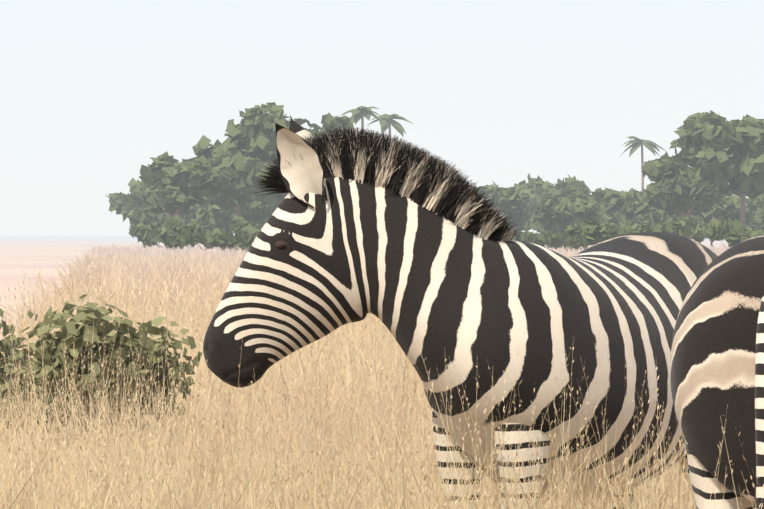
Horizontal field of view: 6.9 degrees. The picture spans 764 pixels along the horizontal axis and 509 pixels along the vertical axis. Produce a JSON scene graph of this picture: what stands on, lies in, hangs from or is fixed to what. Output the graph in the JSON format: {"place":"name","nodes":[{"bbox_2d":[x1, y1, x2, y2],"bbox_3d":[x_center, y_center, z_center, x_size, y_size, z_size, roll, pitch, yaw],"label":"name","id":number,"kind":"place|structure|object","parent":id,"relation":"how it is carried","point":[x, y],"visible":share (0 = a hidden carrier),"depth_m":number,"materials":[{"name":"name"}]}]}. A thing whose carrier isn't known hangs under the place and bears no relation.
{"place":"outdoors","nodes":[
{"label":"outdoors","id":0,"kind":"place"},
{"bbox_2d":[0,260,433,455],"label":"grass","id":1,"kind":"structure","parent":0,"point":[389,361],"depth_m":42.28,"materials":[{"name":"beige plant"}]},
{"bbox_2d":[1,249,719,323],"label":"grass","id":2,"kind":"structure","parent":0,"point":[124,268],"depth_m":115.03,"materials":[{"name":"beige plant"}]},
{"bbox_2d":[0,236,729,339],"bbox_3d":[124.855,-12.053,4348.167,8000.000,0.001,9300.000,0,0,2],"label":"ground","id":3,"kind":"structure","parent":0,"point":[18,254],"depth_m":389.19,"materials":[{"name":"beige soil"}]},
{"bbox_2d":[0,294,202,472],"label":"shrub","id":4,"kind":"object","parent":3,"relation":"on","point":[88,315],"visible":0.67,"depth_m":27.70,"materials":[{"name":"green plant"}]},
{"bbox_2d":[105,102,763,251],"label":"trees","id":5,"kind":"object","parent":3,"relation":"on","point":[207,198],"visible":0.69,"depth_m":464.20,"materials":[{"name":"green plant"}]},
{"bbox_2d":[203,119,717,508],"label":"zebra","id":6,"kind":"object","parent":3,"relation":"on","point":[414,249],"visible":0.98,"depth_m":17.43,"materials":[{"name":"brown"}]},
{"bbox_2d":[670,234,763,508],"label":"zebra","id":7,"kind":"object","parent":3,"relation":"on","point":[717,359],"visible":1,"depth_m":14.61,"materials":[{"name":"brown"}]},
{"bbox_2d":[0,298,763,508],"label":"grass","id":8,"kind":"structure","parent":0,"point":[202,448],"depth_m":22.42,"materials":[{"name":"beige plant"}]},
{"bbox_2d":[0,0,763,235],"label":"sky","id":9,"kind":"structure","parent":0,"point":[503,92],"materials":[{"name":"white"}]},
{"bbox_2d":[77,244,732,267],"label":"grass","id":10,"kind":"structure","parent":0,"point":[158,251],"depth_m":302.30,"materials":[{"name":"beige plant"}]}
]}

